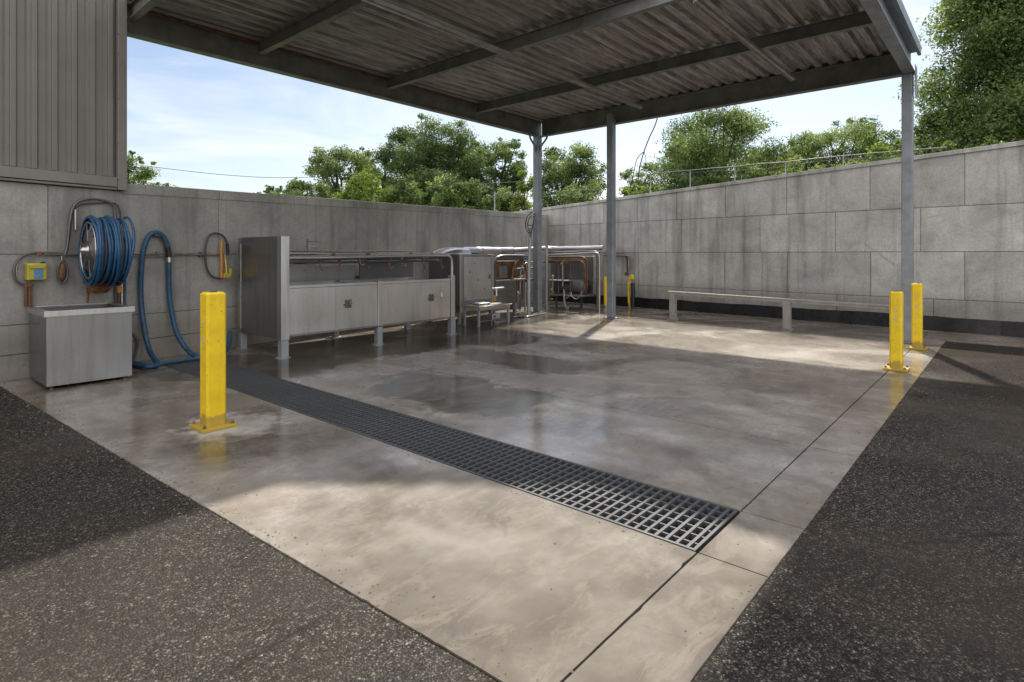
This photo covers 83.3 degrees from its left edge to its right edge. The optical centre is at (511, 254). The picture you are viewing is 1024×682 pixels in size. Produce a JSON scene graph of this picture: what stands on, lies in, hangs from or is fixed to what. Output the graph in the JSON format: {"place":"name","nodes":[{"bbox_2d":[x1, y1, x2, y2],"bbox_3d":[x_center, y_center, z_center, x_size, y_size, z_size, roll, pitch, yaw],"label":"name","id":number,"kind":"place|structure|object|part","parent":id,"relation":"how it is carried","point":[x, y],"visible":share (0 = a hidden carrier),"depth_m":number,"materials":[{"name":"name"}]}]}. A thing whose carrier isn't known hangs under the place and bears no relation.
{"place":"outdoors","nodes":[
{"label":"outdoors","id":0,"kind":"place"},
{"bbox_2d":[135,164,304,177],"bbox_3d":[-17.215,-5.255,35.468,16.860,1.024,1.128,0,0,-14],"label":"power line","id":1,"kind":"object","parent":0,"point":[232,175],"visible":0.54,"depth_m":35.12,"materials":[{"name":"metal"}]},
{"bbox_2d":[0,300,951,681],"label":"concrete slab","id":2,"kind":"structure","parent":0,"point":[492,566],"depth_m":4.29,"materials":[{"name":"grey concrete"}]},
{"bbox_2d":[27,302,134,388],"bbox_3d":[-5.190,1.063,6.930,0.924,0.871,0.864,0,0,41],"label":"metal bin","id":3,"kind":"object","parent":2,"relation":"on","point":[76,343],"visible":1,"depth_m":6.63,"materials":[{"name":"silver metal"}]},
{"bbox_2d":[132,356,199,368],"bbox_3d":[-4.639,1.460,7.794,0.383,0.042,0.790,0,0,41],"label":"floor hose","id":4,"kind":"object","parent":2,"relation":"on","point":[164,363],"visible":0.97,"depth_m":7.69,"materials":[{"name":"rubber"}]},
{"bbox_2d":[189,291,236,433],"bbox_3d":[-2.599,0.910,5.003,0.288,1.177,0.288,0,0,41],"label":"bollard","id":5,"kind":"object","parent":2,"relation":"on","point":[213,361],"visible":1,"depth_m":4.94,"materials":[{"name":"yellow metal"}]},
{"bbox_2d":[235,236,456,358],"bbox_3d":[-2.750,0.610,10.043,1.598,1.779,3.530,0,0,41],"label":"wash trough","id":6,"kind":"object","parent":2,"relation":"on","point":[281,300],"visible":1,"depth_m":9.14,"materials":[{"name":"silver metal"}]},
{"bbox_2d":[164,360,738,554],"bbox_3d":[-1.713,1.629,5.598,7.520,0.263,0.620,0,0,41],"label":"trench drain","id":7,"kind":"object","parent":2,"relation":"in","point":[665,515],"visible":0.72,"depth_m":4.08,"materials":[{"name":"galvanised steel"},{"name":"dark steel"}]},
{"bbox_2d":[429,254,493,324],"bbox_3d":[-1.134,0.749,12.945,1.035,1.498,1.084,0,0,41],"label":"pump cabinet","id":8,"kind":"object","parent":2,"relation":"on","point":[473,274],"visible":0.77,"depth_m":12.54,"materials":[{"name":"silver metal"}]},
{"bbox_3d":[-0.735,0.530,12.649,0.045,0.940,0.840,0,0,41],"label":"door","id":9,"kind":"part","parent":8,"relation":"part of","materials":[{"name":"silver metal"}]},
{"bbox_2d":[432,245,603,253],"bbox_3d":[0.127,-0.122,14.206,1.815,0.241,5.162,0,0,41],"label":"foil duct","id":10,"kind":"object","parent":8,"relation":"on","point":[481,250],"visible":0.83,"depth_m":14.20,"materials":[{"name":"silver metal"}]},
{"bbox_2d":[461,302,511,326],"bbox_3d":[-0.530,1.287,12.340,0.520,0.424,1.040,0,0,41],"label":"step table","id":11,"kind":"object","parent":2,"relation":"on","point":[494,306],"visible":0.95,"depth_m":12.10,"materials":[{"name":"silver metal"}]},
{"bbox_2d":[473,302,489,305],"bbox_3d":[-0.646,1.049,12.202,0.204,0.050,0.340,0,0,41],"label":"metal tray","id":12,"kind":"object","parent":11,"relation":"on","point":[481,303],"visible":1,"depth_m":12.12,"materials":[{"name":"silver metal"}]},
{"bbox_2d":[487,313,499,318],"bbox_3d":[-0.395,1.334,12.447,0.164,0.100,0.240,0,0,41],"label":"parts tin","id":13,"kind":"object","parent":11,"relation":"on","point":[493,315],"visible":1,"depth_m":12.38,"materials":[{"name":"metal"}]},
{"bbox_2d":[5,306,1005,681],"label":"grit","id":14,"kind":"object","parent":2,"relation":"on","point":[471,474],"visible":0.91,"depth_m":3.25,"materials":[{"name":"grey gravel"}]},
{"bbox_2d":[493,254,545,317],"bbox_3d":[0.027,0.748,14.232,1.264,1.491,2.462,0,0,41],"label":"rusty tank unit","id":15,"kind":"object","parent":2,"relation":"on","point":[509,279],"visible":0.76,"depth_m":14.07,"materials":[{"name":"silver metal"}]},
{"bbox_2d":[127,0,920,342],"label":"canopy","id":16,"kind":"object","parent":2,"relation":"on","point":[537,70],"visible":0.91,"depth_m":9.76,"materials":[{"name":"metal"}]},
{"bbox_2d":[630,118,657,188],"bbox_3d":[3.030,-2.279,13.128,0.707,1.533,0.105,0,0,44],"label":"cable","id":17,"kind":"object","parent":16,"relation":"hanging from","point":[643,152],"visible":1,"depth_m":13.17,"materials":[{"name":"black"}]},
{"bbox_2d":[525,212,535,314],"bbox_3d":[0.444,0.237,14.052,0.179,2.525,0.272,0,0,79],"label":"cable pole","id":18,"kind":"object","parent":2,"relation":"on","point":[528,267],"visible":0.95,"depth_m":14.02,"materials":[{"name":"metal"}]},
{"bbox_2d":[543,245,599,310],"bbox_3d":[1.653,0.711,15.844,1.951,1.943,0.703,0,0,41],"label":"pipe rack","id":19,"kind":"object","parent":2,"relation":"on","point":[571,276],"visible":0.98,"depth_m":15.86,"materials":[{"name":"metal"}]},
{"bbox_2d":[603,277,606,311],"bbox_3d":[2.493,1.047,15.172,0.220,0.904,0.220,0,0,41],"label":"short yellow post","id":20,"kind":"object","parent":2,"relation":"on","point":[605,294],"visible":0.6,"depth_m":15.11,"materials":[{"name":"metal"}]},
{"bbox_2d":[627,275,634,307],"bbox_3d":[3.305,1.040,15.945,0.249,0.967,0.114,0,0,41],"label":"bollard","id":21,"kind":"object","parent":2,"relation":"on","point":[631,304],"visible":0.97,"depth_m":15.89,"materials":[{"name":"yellow metal"}]},
{"bbox_2d":[667,291,888,329],"bbox_3d":[5.372,1.173,11.646,4.836,0.651,0.188,0,0,43],"label":"rail","id":22,"kind":"object","parent":2,"relation":"on","point":[787,302],"visible":0.77,"depth_m":11.51,"materials":[{"name":"grey metal"}]},
{"bbox_2d":[883,291,909,371],"bbox_3d":[5.000,0.988,7.483,0.264,1.022,0.264,0,0,41],"label":"bollard","id":23,"kind":"object","parent":2,"relation":"on","point":[895,363],"visible":1,"depth_m":7.42,"materials":[{"name":"yellow metal"}]},
{"bbox_2d":[906,283,927,350],"bbox_3d":[6.434,0.978,9.138,0.264,1.042,0.264,0,0,41],"label":"bollard","id":24,"kind":"object","parent":2,"relation":"on","point":[916,316],"visible":1,"depth_m":9.09,"materials":[{"name":"yellow metal"}]},
{"bbox_2d":[0,341,1023,681],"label":"asphalt","id":25,"kind":"structure","parent":0,"point":[914,559],"depth_m":2.66,"materials":[{"name":"grey asphalt"}]},
{"bbox_2d":[946,332,1023,347],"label":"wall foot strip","id":26,"kind":"object","parent":25,"relation":"on","point":[987,339],"depth_m":10.13,"materials":[{"name":"concrete"}]},
{"bbox_2d":[127,0,977,209],"label":"sky","id":27,"kind":"structure","parent":0,"point":[187,111],"materials":[{"name":"blue"}]},
{"label":"ground","id":28,"kind":"structure","parent":0,"visible":0},
{"bbox_2d":[127,150,171,186],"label":"deciduous tree","id":29,"kind":"object","parent":28,"relation":"on","point":[142,177],"visible":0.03,"depth_m":25.75,"materials":[{"name":"green plant"}]},
{"bbox_2d":[263,184,282,194],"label":"deciduous tree","id":30,"kind":"object","parent":28,"relation":"on","point":[271,188],"visible":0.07,"depth_m":32.88,"materials":[{"name":"green plant"}]},
{"bbox_2d":[0,181,547,381],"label":"concrete wall","id":31,"kind":"structure","parent":28,"relation":"on","point":[34,217],"depth_m":8.66,"materials":[{"name":"grey concrete"}]},
{"bbox_2d":[12,252,62,305],"bbox_3d":[-5.771,0.298,7.024,0.116,0.665,0.509,0,0,31],"label":"control box","id":32,"kind":"object","parent":31,"relation":"attached to","point":[35,271],"visible":1,"depth_m":6.94,"materials":[{"name":"yellow plastic"}]},
{"bbox_2d":[57,256,68,283],"bbox_3d":[-5.664,0.192,7.245,0.099,0.352,0.122,0,0,41],"label":"hanging scrubber","id":33,"kind":"object","parent":31,"relation":"hanging from","point":[62,271],"visible":1,"depth_m":7.22,"materials":[{"name":"metal"}]},
{"bbox_2d":[0,0,126,190],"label":"clad building","id":34,"kind":"structure","parent":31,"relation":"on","point":[63,93],"depth_m":7.29,"materials":[{"name":"beige paint"}]},
{"bbox_2d":[63,198,122,256],"bbox_3d":[-5.485,-0.356,7.548,0.043,0.772,0.700,0,0,31],"label":"arched pipe","id":35,"kind":"object","parent":31,"relation":"attached to","point":[73,210],"visible":0.95,"depth_m":7.36,"materials":[{"name":"metal"}]},
{"bbox_2d":[78,215,135,302],"bbox_3d":[-5.161,0.064,7.280,0.978,1.116,0.525,0,0,41],"label":"hose reel","id":36,"kind":"object","parent":31,"relation":"attached to","point":[106,249],"visible":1,"depth_m":7.08,"materials":[{"name":"rubber"}]},
{"bbox_2d":[115,280,125,304],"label":"drop pipes","id":37,"kind":"object","parent":31,"relation":"attached to","point":[121,288],"visible":0.37,"depth_m":7.81,"materials":[{"name":"metal"}]},
{"bbox_2d":[42,252,223,256],"bbox_3d":[-5.173,0.002,8.088,0.068,0.074,2.430,0,0,31],"label":"wall conduit","id":38,"kind":"object","parent":31,"relation":"attached to","point":[159,254],"depth_m":8.24,"materials":[{"name":"metal"}]},
{"bbox_2d":[204,232,231,279],"bbox_3d":[-4.574,0.030,8.952,0.093,0.746,0.420,0,0,30],"label":"spray gun hose","id":39,"kind":"object","parent":38,"relation":"attached to","point":[227,273],"visible":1,"depth_m":9.00,"materials":[{"name":"black plastic"}]},
{"bbox_2d":[132,332,138,359],"bbox_3d":[-5.224,1.274,7.968,0.089,0.384,0.095,0,0,41],"label":"dark tube","id":40,"kind":"object","parent":31,"relation":"attached to","point":[137,345],"visible":0.91,"depth_m":7.97,"materials":[{"name":"black rubber"}]},
{"bbox_2d":[132,230,232,368],"bbox_3d":[-4.687,0.580,8.353,0.693,1.846,1.652,0,0,26],"label":"blue hose","id":41,"kind":"object","parent":31,"relation":"hanging from","point":[180,340],"visible":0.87,"depth_m":8.15,"materials":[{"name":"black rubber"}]},
{"bbox_2d":[266,189,313,196],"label":"shrub","id":42,"kind":"object","parent":28,"relation":"on","point":[298,193],"visible":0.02,"depth_m":27.52,"materials":[{"name":"green plant"}]},
{"bbox_2d":[281,177,314,196],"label":"deciduous tree","id":43,"kind":"object","parent":28,"relation":"on","point":[296,185],"visible":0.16,"depth_m":32.46,"materials":[{"name":"green plant"}]},
{"bbox_2d":[311,180,331,198],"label":"shrub","id":44,"kind":"object","parent":28,"relation":"on","point":[320,187],"visible":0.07,"depth_m":28.05,"materials":[{"name":"green plant"}]},
{"bbox_2d":[302,144,382,201],"bbox_3d":[-9.968,-2.462,33.994,5.331,7.998,4.947,0,0,-27],"label":"deciduous tree","id":45,"kind":"object","parent":28,"relation":"on","point":[326,169],"visible":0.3,"depth_m":33.06,"materials":[{"name":"green plant"}]},
{"bbox_2d":[331,165,394,202],"bbox_3d":[-6.566,-1.194,25.900,2.798,5.487,2.885,0,0,-31],"label":"shrub","id":46,"kind":"object","parent":28,"relation":"on","point":[351,187],"visible":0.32,"depth_m":25.37,"materials":[{"name":"green plant"}]},
{"bbox_2d":[354,147,395,198],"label":"deciduous tree","id":47,"kind":"object","parent":28,"relation":"on","point":[385,176],"visible":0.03,"depth_m":35.51,"materials":[{"name":"green plant"}]},
{"bbox_2d":[381,174,431,205],"bbox_3d":[-4.758,-1.047,25.905,2.302,5.194,2.556,0,0,-15],"label":"shrub","id":48,"kind":"object","parent":28,"relation":"on","point":[412,193],"visible":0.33,"depth_m":25.65,"materials":[{"name":"green plant"}]},
{"bbox_2d":[362,113,493,210],"bbox_3d":[-4.302,-2.885,30.887,6.719,8.842,7.399,0,0,41],"label":"deciduous tree","id":49,"kind":"object","parent":28,"relation":"on","point":[423,160],"visible":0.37,"depth_m":29.95,"materials":[{"name":"green plant"}]},
{"bbox_2d":[423,173,476,208],"bbox_3d":[-2.821,-1.087,26.124,2.614,5.251,2.506,0,0,-19],"label":"shrub","id":50,"kind":"object","parent":28,"relation":"on","point":[444,198],"visible":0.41,"depth_m":25.93,"materials":[{"name":"green plant"}]},
{"bbox_2d":[446,139,501,194],"bbox_3d":[-2.524,-2.492,32.967,3.881,8.055,3.726,0,0,-23],"label":"deciduous tree","id":51,"kind":"object","parent":28,"relation":"on","point":[482,179],"visible":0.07,"depth_m":32.29,"materials":[{"name":"green plant"}]},
{"bbox_2d":[466,177,512,210],"bbox_3d":[-1.158,-0.990,26.824,3.012,5.069,2.519,0,0,41],"label":"shrub","id":52,"kind":"object","parent":28,"relation":"on","point":[489,201],"visible":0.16,"depth_m":26.36,"materials":[{"name":"green plant"}]},
{"bbox_2d":[484,137,530,211],"bbox_3d":[-0.446,-2.747,34.940,3.885,8.563,3.686,0,0,41],"label":"deciduous tree","id":53,"kind":"object","parent":28,"relation":"on","point":[502,151],"visible":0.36,"depth_m":34.19,"materials":[{"name":"green plant"}]},
{"bbox_2d":[509,170,532,211],"bbox_3d":[0.734,-1.223,26.995,1.862,5.528,1.791,0,0,-28],"label":"shrub","id":54,"kind":"object","parent":28,"relation":"on","point":[521,200],"visible":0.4,"depth_m":26.85,"materials":[{"name":"green plant"}]},
{"bbox_2d":[530,139,606,207],"bbox_3d":[3.252,-2.436,32.878,4.883,7.968,4.616,0,0,-6],"label":"deciduous tree","id":55,"kind":"object","parent":28,"relation":"on","point":[568,171],"visible":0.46,"depth_m":31.98,"materials":[{"name":"green plant"}]},
{"bbox_2d":[554,182,595,204],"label":"shrub","id":56,"kind":"object","parent":28,"relation":"on","point":[574,197],"visible":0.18,"depth_m":26.35,"materials":[{"name":"green plant"}]},
{"bbox_2d":[606,183,642,198],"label":"shrub","id":57,"kind":"object","parent":28,"relation":"on","point":[627,190],"visible":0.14,"depth_m":26.66,"materials":[{"name":"green plant"}]},
{"bbox_2d":[618,165,655,195],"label":"deciduous tree","id":58,"kind":"object","parent":28,"relation":"on","point":[625,174],"visible":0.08,"depth_m":33.79,"materials":[{"name":"green plant"}]},
{"bbox_2d":[638,184,677,193],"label":"shrub","id":59,"kind":"object","parent":28,"relation":"on","point":[646,189],"visible":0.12,"depth_m":25.95,"materials":[{"name":"green plant"}]},
{"bbox_2d":[663,169,728,188],"bbox_3d":[8.533,-1.196,26.060,3.078,5.487,2.959,0,0,41],"label":"shrub","id":60,"kind":"object","parent":28,"relation":"on","point":[679,180],"visible":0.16,"depth_m":25.88,"materials":[{"name":"green plant"}]},
{"bbox_2d":[628,104,798,195],"bbox_3d":[10.176,-3.150,30.121,8.848,9.382,8.144,0,0,-12],"label":"deciduous tree","id":61,"kind":"object","parent":28,"relation":"on","point":[696,149],"visible":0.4,"depth_m":28.37,"materials":[{"name":"green plant"}]},
{"bbox_2d":[730,160,784,178],"bbox_3d":[10.465,-1.260,24.647,3.193,5.611,2.718,0,0,41],"label":"shrub","id":62,"kind":"object","parent":28,"relation":"on","point":[760,172],"visible":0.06,"depth_m":24.82,"materials":[{"name":"green plant"}]},
{"bbox_2d":[732,145,802,179],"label":"deciduous tree","id":63,"kind":"object","parent":28,"relation":"on","point":[757,161],"visible":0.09,"depth_m":31.02,"materials":[{"name":"green plant"}]},
{"bbox_2d":[516,140,1023,337],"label":"concrete wall","id":64,"kind":"structure","parent":28,"relation":"on","point":[830,234],"depth_m":12.68,"materials":[{"name":"grey concrete"}]},
{"bbox_2d":[436,181,602,209],"bbox_3d":[0.184,-1.960,19.072,5.920,1.091,0.734,0,0,-16],"label":"wire fence","id":65,"kind":"object","parent":64,"relation":"on","point":[520,193],"visible":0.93,"depth_m":18.98,"materials":[{"name":"metal"}]},
{"bbox_2d":[603,253,629,274],"bbox_3d":[3.037,0.282,16.768,0.080,0.646,0.962,0,0,-44],"label":"copper line","id":66,"kind":"object","parent":64,"relation":"attached to","point":[627,261],"visible":0.91,"depth_m":16.48,"materials":[{"name":"metal"}]},
{"bbox_2d":[633,147,946,192],"bbox_3d":[6.005,-1.957,13.950,0.069,0.624,7.338,0,0,-44],"label":"pipe rail","id":67,"kind":"object","parent":64,"relation":"on","point":[785,166],"visible":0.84,"depth_m":13.52,"materials":[{"name":"metal"}]},
{"bbox_2d":[771,155,813,175],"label":"shrub","id":68,"kind":"object","parent":28,"relation":"on","point":[792,169],"visible":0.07,"depth_m":24.95,"materials":[{"name":"green plant"}]},
{"bbox_2d":[810,160,857,169],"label":"shrub","id":69,"kind":"object","parent":28,"relation":"on","point":[816,166],"visible":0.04,"depth_m":24.65,"materials":[{"name":"green plant"}]},
{"bbox_2d":[786,115,900,171],"bbox_3d":[17.441,-3.093,30.924,6.141,9.263,5.868,0,0,41],"label":"deciduous tree","id":70,"kind":"object","parent":28,"relation":"on","point":[868,137],"visible":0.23,"depth_m":30.51,"materials":[{"name":"green plant"}]},
{"bbox_2d":[852,138,900,162],"bbox_3d":[15.502,-1.574,24.095,2.564,6.237,2.548,0,0,41],"label":"shrub","id":71,"kind":"object","parent":28,"relation":"on","point":[877,149],"visible":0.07,"depth_m":23.62,"materials":[{"name":"green plant"}]},
{"bbox_2d":[847,128,915,159],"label":"deciduous tree","id":72,"kind":"object","parent":28,"relation":"on","point":[890,133],"visible":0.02,"depth_m":31.86,"materials":[{"name":"green plant"}]},
{"bbox_2d":[928,137,960,153],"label":"shrub","id":73,"kind":"object","parent":28,"relation":"on","point":[948,143],"visible":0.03,"depth_m":17.81,"materials":[{"name":"green plant"}]},
{"bbox_2d":[914,88,977,152],"bbox_3d":[16.638,-2.352,22.021,2.924,7.788,2.566,0,0,41],"label":"deciduous tree","id":74,"kind":"object","parent":28,"relation":"on","point":[920,128],"visible":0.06,"depth_m":21.81,"materials":[{"name":"green plant"}]},
{"bbox_2d":[886,0,1023,159],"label":"deciduous tree","id":75,"kind":"object","parent":28,"relation":"on","point":[993,70],"visible":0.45,"depth_m":19.52,"materials":[{"name":"green plant"}]},
{"bbox_2d":[964,136,1004,148],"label":"shrub","id":76,"kind":"object","parent":28,"relation":"on","point":[989,140],"depth_m":15.86,"materials":[{"name":"green plant"}]}
]}

